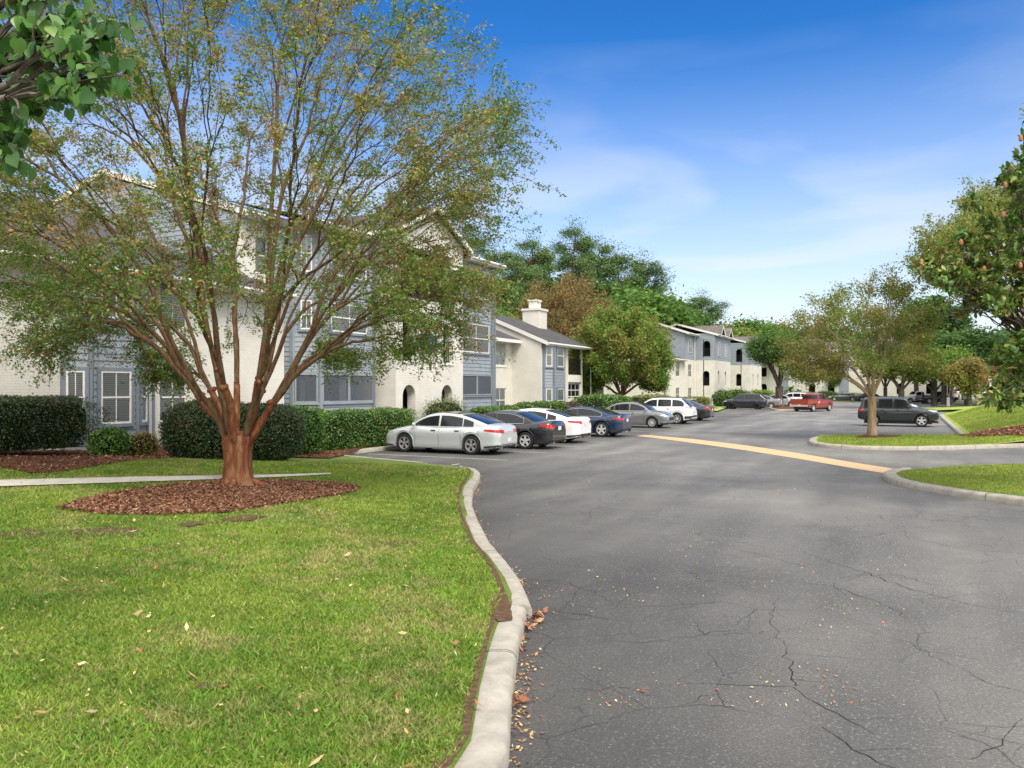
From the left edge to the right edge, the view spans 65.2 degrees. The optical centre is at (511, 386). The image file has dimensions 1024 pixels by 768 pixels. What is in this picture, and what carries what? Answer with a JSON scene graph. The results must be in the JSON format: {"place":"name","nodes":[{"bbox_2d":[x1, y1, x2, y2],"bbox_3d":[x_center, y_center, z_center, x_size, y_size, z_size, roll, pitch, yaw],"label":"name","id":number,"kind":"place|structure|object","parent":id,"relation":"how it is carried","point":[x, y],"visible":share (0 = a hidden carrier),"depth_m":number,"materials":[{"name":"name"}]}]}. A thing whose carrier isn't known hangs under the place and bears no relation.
{"place":"outdoors","nodes":[
{"label":"outdoors","id":0,"kind":"place"},
{"bbox_2d":[0,397,725,767],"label":"lawn","id":1,"kind":"structure","parent":0,"point":[10,755],"depth_m":7.20,"materials":[{"name":"green plant"}]},
{"bbox_2d":[0,0,145,182],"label":"linden tree","id":2,"kind":"object","parent":1,"relation":"on","point":[36,43],"visible":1,"depth_m":4.74,"materials":[{"name":"green plant"}]},
{"bbox_2d":[66,527,139,535],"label":"soil","id":3,"kind":"structure","parent":1,"relation":"on","point":[114,529],"depth_m":10.65,"materials":[{"name":"brown soil"}]},
{"bbox_2d":[0,473,330,485],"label":"walkway","id":4,"kind":"structure","parent":1,"relation":"on","point":[11,482],"depth_m":15.45,"materials":[{"name":"concrete"}]},
{"bbox_2d":[0,443,386,471],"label":"mulch bed","id":5,"kind":"object","parent":1,"relation":"on","point":[36,462],"visible":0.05,"depth_m":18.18,"materials":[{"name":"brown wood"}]},
{"bbox_2d":[0,394,118,452],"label":"hedge","id":6,"kind":"object","parent":5,"relation":"on","point":[36,422],"visible":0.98,"depth_m":19.36,"materials":[{"name":"green plant"}]},
{"bbox_2d":[84,425,133,455],"bbox_3d":[-10.379,1.392,20.599,1.141,0.869,1.161,0,0,26],"label":"shrub","id":7,"kind":"object","parent":5,"relation":"on","point":[111,440],"visible":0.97,"depth_m":20.31,"materials":[{"name":"green plant"}]},
{"bbox_2d":[128,429,161,455],"bbox_3d":[-9.721,1.472,21.066,0.965,0.756,0.948,0,0,26],"label":"shrub","id":8,"kind":"object","parent":5,"relation":"on","point":[144,443],"visible":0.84,"depth_m":20.86,"materials":[{"name":"green plant"}]},
{"bbox_2d":[157,396,248,459],"bbox_3d":[-8.002,1.113,21.398,2.497,1.750,2.528,0,0,26],"label":"shrub","id":9,"kind":"object","parent":5,"relation":"on","point":[188,429],"visible":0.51,"depth_m":20.44,"materials":[{"name":"green plant"}]},
{"bbox_2d":[281,404,328,454],"bbox_3d":[-7.588,1.345,25.178,2.206,1.698,4.186,0,0,26],"label":"hedge","id":10,"kind":"object","parent":5,"relation":"on","point":[313,418],"visible":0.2,"depth_m":25.77,"materials":[{"name":"green plant"}]},
{"bbox_2d":[313,406,417,450],"bbox_3d":[-5.845,1.530,30.076,1.576,1.544,7.726,0,0,26],"label":"hedge","id":11,"kind":"object","parent":5,"relation":"on","point":[346,428],"visible":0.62,"depth_m":29.43,"materials":[{"name":"green plant"}]},
{"bbox_2d":[417,395,470,416],"bbox_3d":[-3.207,1.252,37.865,2.056,1.947,3.713,0,0,26],"label":"shrub","id":12,"kind":"object","parent":5,"relation":"on","point":[443,406],"visible":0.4,"depth_m":37.22,"materials":[{"name":"green plant"}]},
{"bbox_2d":[467,405,522,413],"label":"shrub","id":13,"kind":"object","parent":5,"relation":"on","point":[481,410],"visible":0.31,"depth_m":39.92,"materials":[{"name":"green plant"}]},
{"bbox_2d":[511,400,568,410],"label":"shrub","id":14,"kind":"object","parent":5,"relation":"on","point":[559,405],"visible":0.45,"depth_m":46.40,"materials":[{"name":"green plant"}]},
{"bbox_2d":[54,477,367,514],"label":"mulch","id":15,"kind":"object","parent":1,"relation":"on","point":[198,506],"visible":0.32,"depth_m":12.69,"materials":[{"name":"bark"},{"name":"wood chips"}]},
{"bbox_2d":[0,0,567,486],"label":"crape myrtle","id":16,"kind":"object","parent":15,"relation":"on","point":[180,188],"visible":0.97,"depth_m":15.01,"materials":[{"name":"green plant"}]},
{"bbox_2d":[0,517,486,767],"bbox_3d":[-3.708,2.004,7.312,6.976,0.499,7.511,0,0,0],"label":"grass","id":17,"kind":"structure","parent":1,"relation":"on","point":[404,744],"depth_m":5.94,"materials":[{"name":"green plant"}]},
{"bbox_2d":[0,456,491,767],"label":"fallen leaves","id":18,"kind":"object","parent":1,"relation":"on","point":[316,710],"visible":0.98,"depth_m":6.21,"materials":[{"name":"brown plant"}]},
{"bbox_2d":[13,496,481,766],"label":"fallen leaves","id":19,"kind":"object","parent":1,"relation":"on","point":[455,642],"visible":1,"depth_m":6.79,"materials":[{"name":"brown plant"}]},
{"bbox_2d":[0,169,506,450],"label":"apartment building","id":20,"kind":"structure","parent":1,"relation":"on","point":[474,385],"depth_m":32.43,"materials":[{"name":"white paint"}]},
{"bbox_2d":[62,367,88,426],"bbox_3d":[-12.138,0.300,22.251,0.497,1.720,0.531,0,0,26],"label":"window","id":21,"kind":"structure","parent":20,"relation":"in","point":[77,383],"depth_m":22.28,"materials":[{"name":"clear glass"}]},
{"bbox_2d":[97,367,134,427],"bbox_3d":[-11.420,0.300,23.085,0.070,1.720,1.190,0,0,26],"label":"window","id":22,"kind":"structure","parent":20,"relation":"in","point":[120,398],"depth_m":23.08,"materials":[{"name":"white glass"}]},
{"bbox_2d":[140,368,148,425],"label":"window","id":23,"kind":"structure","parent":20,"relation":"in","point":[144,413],"depth_m":24.24,"materials":[{"name":"clear glass"}]},
{"bbox_2d":[160,373,185,421],"bbox_3d":[-10.935,0.330,25.735,0.054,1.580,1.084,0,0,26],"label":"window","id":24,"kind":"structure","parent":20,"relation":"in","point":[162,408],"depth_m":25.64,"materials":[{"name":"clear glass"}]},
{"bbox_2d":[160,284,185,327],"bbox_3d":[-10.935,-2.650,25.735,0.054,1.500,1.084,0,0,26],"label":"window","id":25,"kind":"structure","parent":20,"relation":"in","point":[162,286],"depth_m":25.76,"materials":[{"name":"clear glass"}]},
{"bbox_2d":[255,236,265,273],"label":"window","id":26,"kind":"structure","parent":20,"relation":"in","point":[257,245],"depth_m":32.55,"materials":[{"name":"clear glass"}]},
{"bbox_2d":[298,297,314,331],"bbox_3d":[-8.386,-2.950,32.651,0.644,1.400,0.318,0,0,1],"label":"window","id":27,"kind":"structure","parent":20,"relation":"in","point":[309,301],"depth_m":32.62,"materials":[{"name":"clear glass"}]},
{"bbox_2d":[298,232,314,273],"bbox_3d":[-8.386,-5.450,32.651,0.644,1.700,0.318,0,0,1],"label":"window","id":28,"kind":"structure","parent":20,"relation":"in","point":[311,266],"depth_m":32.67,"materials":[{"name":"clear glass"}]},
{"bbox_2d":[329,236,367,282],"bbox_3d":[-7.014,-5.450,34.456,0.070,1.700,2.637,0,0,26],"label":"window","id":29,"kind":"structure","parent":20,"relation":"in","point":[362,276],"depth_m":34.64,"materials":[{"name":"clear glass"}]},
{"bbox_2d":[329,300,368,336],"bbox_3d":[-7.003,-2.940,34.479,0.070,1.420,2.687,0,0,26],"label":"window","id":30,"kind":"structure","parent":20,"relation":"in","point":[341,326],"depth_m":34.34,"materials":[{"name":"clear glass"}]},
{"bbox_2d":[463,322,489,355],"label":"window","id":31,"kind":"structure","parent":20,"relation":"in","point":[486,327],"depth_m":43.68,"materials":[{"name":"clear glass"}]},
{"bbox_2d":[243,401,306,460],"bbox_3d":[-6.747,1.228,21.898,2.029,1.706,2.055,0,0,26],"label":"shrub","id":32,"kind":"object","parent":1,"relation":"on","point":[281,435],"visible":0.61,"depth_m":21.33,"materials":[{"name":"green plant"}]},
{"bbox_2d":[429,466,504,767],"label":"soil edge","id":33,"kind":"object","parent":1,"relation":"on","point":[466,724],"visible":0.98,"depth_m":6.21,"materials":[{"name":"brown soil"}]},
{"bbox_2d":[455,219,511,295],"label":"pine tree","id":34,"kind":"object","parent":1,"relation":"on","point":[483,248],"visible":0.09,"depth_m":88.77,"materials":[{"name":"green plant"}]},
{"bbox_2d":[489,591,512,620],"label":"soil","id":35,"kind":"structure","parent":1,"relation":"on","point":[503,612],"depth_m":8.09,"materials":[{"name":"brown soil"}]},
{"bbox_2d":[479,238,524,306],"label":"pine tree","id":36,"kind":"object","parent":1,"relation":"on","point":[502,257],"visible":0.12,"depth_m":92.20,"materials":[{"name":"green plant"}]},
{"bbox_2d":[498,249,544,311],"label":"pine tree","id":37,"kind":"object","parent":1,"relation":"on","point":[530,274],"visible":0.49,"depth_m":89.07,"materials":[{"name":"green plant"}]},
{"bbox_2d":[505,224,559,293],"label":"pine tree","id":38,"kind":"object","parent":1,"relation":"on","point":[544,257],"visible":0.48,"depth_m":97.47,"materials":[{"name":"green plant"}]},
{"bbox_2d":[496,299,593,405],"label":"apartment building","id":39,"kind":"structure","parent":1,"relation":"on","point":[537,370],"depth_m":51.76,"materials":[{"name":"beige paint"}]},
{"bbox_2d":[496,342,504,365],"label":"window","id":40,"kind":"structure","parent":39,"relation":"in","point":[499,357],"depth_m":50.72,"materials":[{"name":"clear glass"}]},
{"bbox_2d":[545,344,553,367],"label":"window","id":41,"kind":"structure","parent":39,"relation":"in","point":[549,350],"depth_m":51.48,"materials":[{"name":"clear glass"}]},
{"bbox_2d":[556,346,564,368],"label":"window","id":42,"kind":"structure","parent":39,"relation":"in","point":[560,351],"depth_m":53.01,"materials":[{"name":"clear glass"}]},
{"bbox_2d":[568,383,579,396],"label":"window","id":43,"kind":"structure","parent":39,"relation":"in","point":[573,388],"depth_m":56.36,"materials":[{"name":"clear glass"}]},
{"bbox_2d":[509,267,618,374],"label":"crape myrtle","id":44,"kind":"object","parent":1,"relation":"on","point":[550,303],"visible":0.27,"depth_m":76.02,"materials":[{"name":"brown plant"}]},
{"bbox_2d":[548,210,601,397],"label":"pine tree","id":45,"kind":"object","parent":1,"relation":"on","point":[584,244],"visible":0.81,"depth_m":103.51,"materials":[{"name":"green plant"}]},
{"bbox_2d":[571,231,623,283],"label":"pine tree","id":46,"kind":"object","parent":1,"relation":"on","point":[605,249],"visible":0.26,"depth_m":111.61,"materials":[{"name":"green plant"}]},
{"bbox_2d":[572,394,633,407],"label":"shrub","id":47,"kind":"object","parent":1,"relation":"on","point":[603,400],"visible":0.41,"depth_m":52.23,"materials":[{"name":"green plant"}]},
{"bbox_2d":[594,240,648,292],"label":"pine tree","id":48,"kind":"object","parent":1,"relation":"on","point":[618,261],"visible":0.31,"depth_m":110.82,"materials":[{"name":"green plant"}]},
{"bbox_2d":[565,301,678,395],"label":"crape myrtle","id":49,"kind":"object","parent":1,"relation":"on","point":[650,355],"visible":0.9,"depth_m":57.43,"materials":[{"name":"green plant"}]},
{"bbox_2d":[623,246,679,294],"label":"pine tree","id":50,"kind":"object","parent":1,"relation":"on","point":[639,267],"visible":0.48,"depth_m":113.72,"materials":[{"name":"green plant"}]},
{"bbox_2d":[596,323,734,404],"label":"apartment building","id":51,"kind":"structure","parent":1,"relation":"on","point":[702,364],"depth_m":97.05,"materials":[{"name":"beige paint"}]},
{"bbox_2d":[730,336,761,391],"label":"apartment building","id":52,"kind":"structure","parent":1,"relation":"on","point":[745,373],"depth_m":118.64,"materials":[{"name":"beige paint"}]},
{"bbox_2d":[0,0,1023,333],"label":"sky","id":53,"kind":"structure","parent":0,"point":[770,153],"materials":[{"name":"blue"}]},
{"bbox_2d":[353,401,1023,767],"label":"road","id":54,"kind":"structure","parent":0,"point":[955,713],"depth_m":9.07,"materials":[{"name":"grey asphalt"}]},
{"bbox_2d":[386,411,516,454],"bbox_3d":[-2.278,1.653,29.620,4.874,1.494,2.110,0,0,26],"label":"parked car","id":55,"kind":"object","parent":54,"relation":"on","point":[470,433],"visible":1,"depth_m":28.69,"materials":[{"name":"grey paint"}]},
{"bbox_2d":[454,605,526,767],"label":"kerb","id":56,"kind":"structure","parent":54,"relation":"on","point":[488,746],"depth_m":5.75,"materials":[{"name":"concrete"}]},
{"bbox_2d":[457,466,531,617],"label":"kerb","id":57,"kind":"structure","parent":54,"relation":"on","point":[519,597],"depth_m":11.16,"materials":[{"name":"concrete"}]},
{"bbox_2d":[473,479,544,764],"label":"fallen leaves","id":58,"kind":"object","parent":54,"relation":"on","point":[525,730],"visible":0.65,"depth_m":6.29,"materials":[{"name":"brown plant"}]},
{"bbox_2d":[483,410,565,448],"bbox_3d":[-0.324,1.663,32.224,4.874,1.475,2.070,0,0,26],"label":"parked car","id":59,"kind":"object","parent":54,"relation":"on","point":[532,429],"visible":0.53,"depth_m":30.94,"materials":[{"name":"black paint"}]},
{"bbox_2d":[512,606,547,705],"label":"fallen leaves","id":60,"kind":"object","parent":54,"relation":"on","point":[524,698],"visible":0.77,"depth_m":7.63,"materials":[{"name":"brown plant"}]},
{"bbox_2d":[342,408,719,462],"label":"kerb","id":61,"kind":"structure","parent":54,"relation":"on","point":[372,449],"depth_m":29.07,"materials":[{"name":"concrete"}]},
{"bbox_2d":[519,408,590,442],"bbox_3d":[0.978,1.668,35.540,4.924,1.465,2.110,0,0,26],"label":"parked car","id":62,"kind":"object","parent":54,"relation":"on","point":[577,426],"visible":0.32,"depth_m":34.28,"materials":[{"name":"white paint"}]},
{"bbox_2d":[562,406,631,436],"bbox_3d":[3.415,1.673,39.690,4.824,1.455,2.080,0,0,26],"label":"parked car","id":63,"kind":"object","parent":54,"relation":"on","point":[605,422],"visible":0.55,"depth_m":38.41,"materials":[{"name":"blue paint"}]},
{"bbox_2d":[605,402,673,427],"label":"parked car","id":64,"kind":"object","parent":54,"relation":"on","point":[642,413],"visible":0.68,"depth_m":47.05,"materials":[{"name":"grey paint"}]},
{"bbox_2d":[644,397,696,423],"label":"parked car","id":65,"kind":"object","parent":54,"relation":"on","point":[681,410],"visible":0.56,"depth_m":51.71,"materials":[{"name":"white paint"}]},
{"bbox_2d":[466,434,905,705],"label":"fallen leaves","id":66,"kind":"object","parent":54,"relation":"on","point":[851,702],"visible":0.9,"depth_m":7.34,"materials":[{"name":"brown plant"}]},
{"bbox_2d":[689,400,713,420],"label":"parked car","id":67,"kind":"object","parent":54,"relation":"on","point":[705,411],"visible":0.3,"depth_m":56.32,"materials":[{"name":"grey paint"}]},
{"bbox_2d":[723,393,768,408],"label":"parked car","id":68,"kind":"object","parent":54,"relation":"on","point":[748,400],"visible":1,"depth_m":85.64,"materials":[{"name":"black paint"}]},
{"bbox_2d":[640,435,892,472],"bbox_3d":[9.066,2.392,30.965,1.900,0.001,18.255,0,0,-14],"label":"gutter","id":69,"kind":"object","parent":54,"relation":"on","point":[811,458],"visible":0.98,"depth_m":28.75,"materials":[{"name":"paint"}]},
{"bbox_2d":[540,513,1019,767],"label":"road cracks","id":70,"kind":"object","parent":54,"relation":"on","point":[810,647],"visible":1,"depth_m":6.94,"materials":[{"name":"black asphalt"}]},
{"bbox_2d":[790,393,832,411],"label":"pickup truck","id":71,"kind":"object","parent":54,"relation":"on","point":[812,402],"visible":1,"depth_m":77.90,"materials":[{"name":"red paint"}]},
{"bbox_2d":[858,396,938,426],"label":"parked car","id":72,"kind":"object","parent":54,"relation":"on","point":[895,410],"visible":0.9,"depth_m":48.46,"materials":[{"name":"black paint"}]},
{"bbox_2d":[809,435,1023,449],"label":"kerb","id":73,"kind":"structure","parent":54,"relation":"on","point":[813,441],"depth_m":30.83,"materials":[{"name":"concrete"}]},
{"bbox_2d":[915,391,957,403],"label":"pickup truck","id":74,"kind":"object","parent":54,"relation":"on","point":[924,398],"visible":0.47,"depth_m":115.15,"materials":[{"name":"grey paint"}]},
{"bbox_2d":[927,342,976,405],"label":"hardwood tree","id":75,"kind":"object","parent":54,"relation":"on","point":[961,353],"visible":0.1,"depth_m":94.76,"materials":[{"name":"green plant"}]},
{"bbox_2d":[883,467,1023,505],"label":"kerb","id":76,"kind":"structure","parent":54,"relation":"on","point":[890,476],"depth_m":17.75,"materials":[{"name":"concrete"}]},
{"bbox_2d":[771,406,793,408],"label":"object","id":77,"kind":"structure","parent":0,"point":[784,407],"depth_m":88.69,"materials":[{"name":"beige concrete"}]},
{"bbox_2d":[741,328,811,405],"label":"oak tree","id":78,"kind":"object","parent":77,"relation":"on","point":[762,349],"visible":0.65,"depth_m":92.56,"materials":[{"name":"green plant"}]},
{"bbox_2d":[589,393,978,401],"bbox_3d":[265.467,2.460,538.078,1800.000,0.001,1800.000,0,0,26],"label":"ground","id":79,"kind":"structure","parent":0,"point":[973,400],"depth_m":135.11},
{"bbox_2d":[496,290,564,328],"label":"hardwood tree","id":80,"kind":"object","parent":79,"relation":"on","point":[505,309],"visible":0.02,"depth_m":86.22,"materials":[{"name":"green plant"}]},
{"bbox_2d":[497,268,599,331],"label":"hardwood tree","id":81,"kind":"object","parent":79,"relation":"on","point":[550,286],"visible":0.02,"depth_m":94.69,"materials":[{"name":"green plant"}]},
{"bbox_2d":[554,261,638,397],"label":"hardwood tree","id":82,"kind":"object","parent":79,"relation":"on","point":[602,286],"visible":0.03,"depth_m":100.42,"materials":[{"name":"green plant"}]},
{"bbox_2d":[600,275,691,332],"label":"hardwood tree","id":83,"kind":"object","parent":79,"relation":"on","point":[653,302],"visible":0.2,"depth_m":96.52,"materials":[{"name":"green plant"}]},
{"bbox_2d":[610,276,709,329],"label":"hardwood tree","id":84,"kind":"object","parent":79,"relation":"on","point":[687,319],"visible":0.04,"depth_m":100.71,"materials":[{"name":"green plant"}]},
{"bbox_2d":[679,297,733,327],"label":"hardwood tree","id":85,"kind":"object","parent":79,"relation":"on","point":[710,322],"visible":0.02,"depth_m":136.68,"materials":[{"name":"green plant"}]},
{"bbox_2d":[724,319,759,336],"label":"hardwood tree","id":86,"kind":"object","parent":79,"relation":"on","point":[742,331],"visible":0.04,"depth_m":134.73,"materials":[{"name":"green plant"}]},
{"bbox_2d":[716,312,796,363],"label":"hardwood tree","id":87,"kind":"object","parent":79,"relation":"on","point":[750,322],"visible":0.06,"depth_m":148.30,"materials":[{"name":"green plant"}]},
{"bbox_2d":[762,338,963,400],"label":"apartment building","id":88,"kind":"structure","parent":79,"relation":"on","point":[769,382],"depth_m":140.84,"materials":[{"name":"beige paint"}]},
{"bbox_2d":[853,337,956,397],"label":"hardwood tree","id":89,"kind":"object","parent":79,"relation":"on","point":[891,371],"visible":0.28,"depth_m":89.07,"materials":[{"name":"green plant"}]},
{"bbox_2d":[900,325,965,403],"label":"hardwood tree","id":90,"kind":"object","parent":79,"relation":"on","point":[943,394],"visible":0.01,"depth_m":111.68,"materials":[{"name":"green plant"}]},
{"bbox_2d":[895,291,977,402],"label":"hardwood tree","id":91,"kind":"object","parent":79,"relation":"on","point":[950,319],"visible":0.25,"depth_m":114.56,"materials":[{"name":"green plant"}]},
{"bbox_2d":[912,320,1012,404],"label":"hardwood tree","id":92,"kind":"object","parent":79,"relation":"on","point":[978,341],"visible":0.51,"depth_m":101.02,"materials":[{"name":"green plant"}]},
{"bbox_2d":[816,404,1023,445],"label":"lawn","id":93,"kind":"structure","parent":0,"point":[956,424],"depth_m":37.35,"materials":[{"name":"green plant"}]},
{"bbox_2d":[769,258,948,434],"bbox_3d":[16.160,-1.797,37.298,7.779,8.473,7.911,0,0,26],"label":"crape myrtle","id":94,"kind":"object","parent":93,"relation":"on","point":[824,363],"visible":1,"depth_m":36.62,"materials":[{"name":"green plant"}]},
{"bbox_2d":[895,174,1023,317],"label":"crape myrtle","id":95,"kind":"object","parent":93,"relation":"on","point":[969,217],"visible":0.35,"depth_m":33.34,"materials":[{"name":"green plant"}]},
{"bbox_2d":[956,425,1023,436],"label":"mulch","id":96,"kind":"object","parent":93,"relation":"on","point":[1007,431],"visible":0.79,"depth_m":34.88,"materials":[{"name":"brown wood"}]},
{"bbox_2d":[817,402,1023,445],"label":"grass","id":97,"kind":"structure","parent":0,"point":[972,415],"depth_m":36.10,"materials":[{"name":"green plant"}]},
{"bbox_2d":[925,406,974,409],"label":"lawn","id":98,"kind":"structure","parent":0,"point":[949,408],"depth_m":82.25,"materials":[{"name":"green plant"}]},
{"bbox_2d":[898,350,948,405],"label":"hardwood tree","id":99,"kind":"object","parent":98,"relation":"on","point":[933,389],"visible":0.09,"depth_m":97.82,"materials":[{"name":"green plant"}]},
{"bbox_2d":[936,352,996,405],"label":"hardwood tree","id":100,"kind":"object","parent":98,"relation":"on","point":[966,376],"visible":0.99,"depth_m":85.36,"materials":[{"name":"green plant"}]},
{"bbox_2d":[896,463,1023,495],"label":"lawn","id":101,"kind":"structure","parent":0,"point":[900,475],"depth_m":19.41,"materials":[{"name":"green plant"}]},
{"bbox_2d":[907,103,1023,413],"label":"magnolia tree","id":102,"kind":"object","parent":101,"relation":"on","point":[1001,240],"visible":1,"depth_m":16.42,"materials":[{"name":"green plant"}]},
{"label":"lawn","id":103,"kind":"structure","parent":0,"visible":0},
{"bbox_2d":[685,286,733,325],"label":"pine tree","id":104,"kind":"object","parent":103,"relation":"on","point":[710,309],"visible":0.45,"depth_m":143.47,"materials":[{"name":"green plant"}]},
{"label":"lawn","id":105,"kind":"structure","parent":0,"visible":0},
{"bbox_2d":[711,389,733,405],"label":"shrub","id":106,"kind":"object","parent":105,"relation":"on","point":[719,397],"visible":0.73,"depth_m":92.38,"materials":[{"name":"green plant"}]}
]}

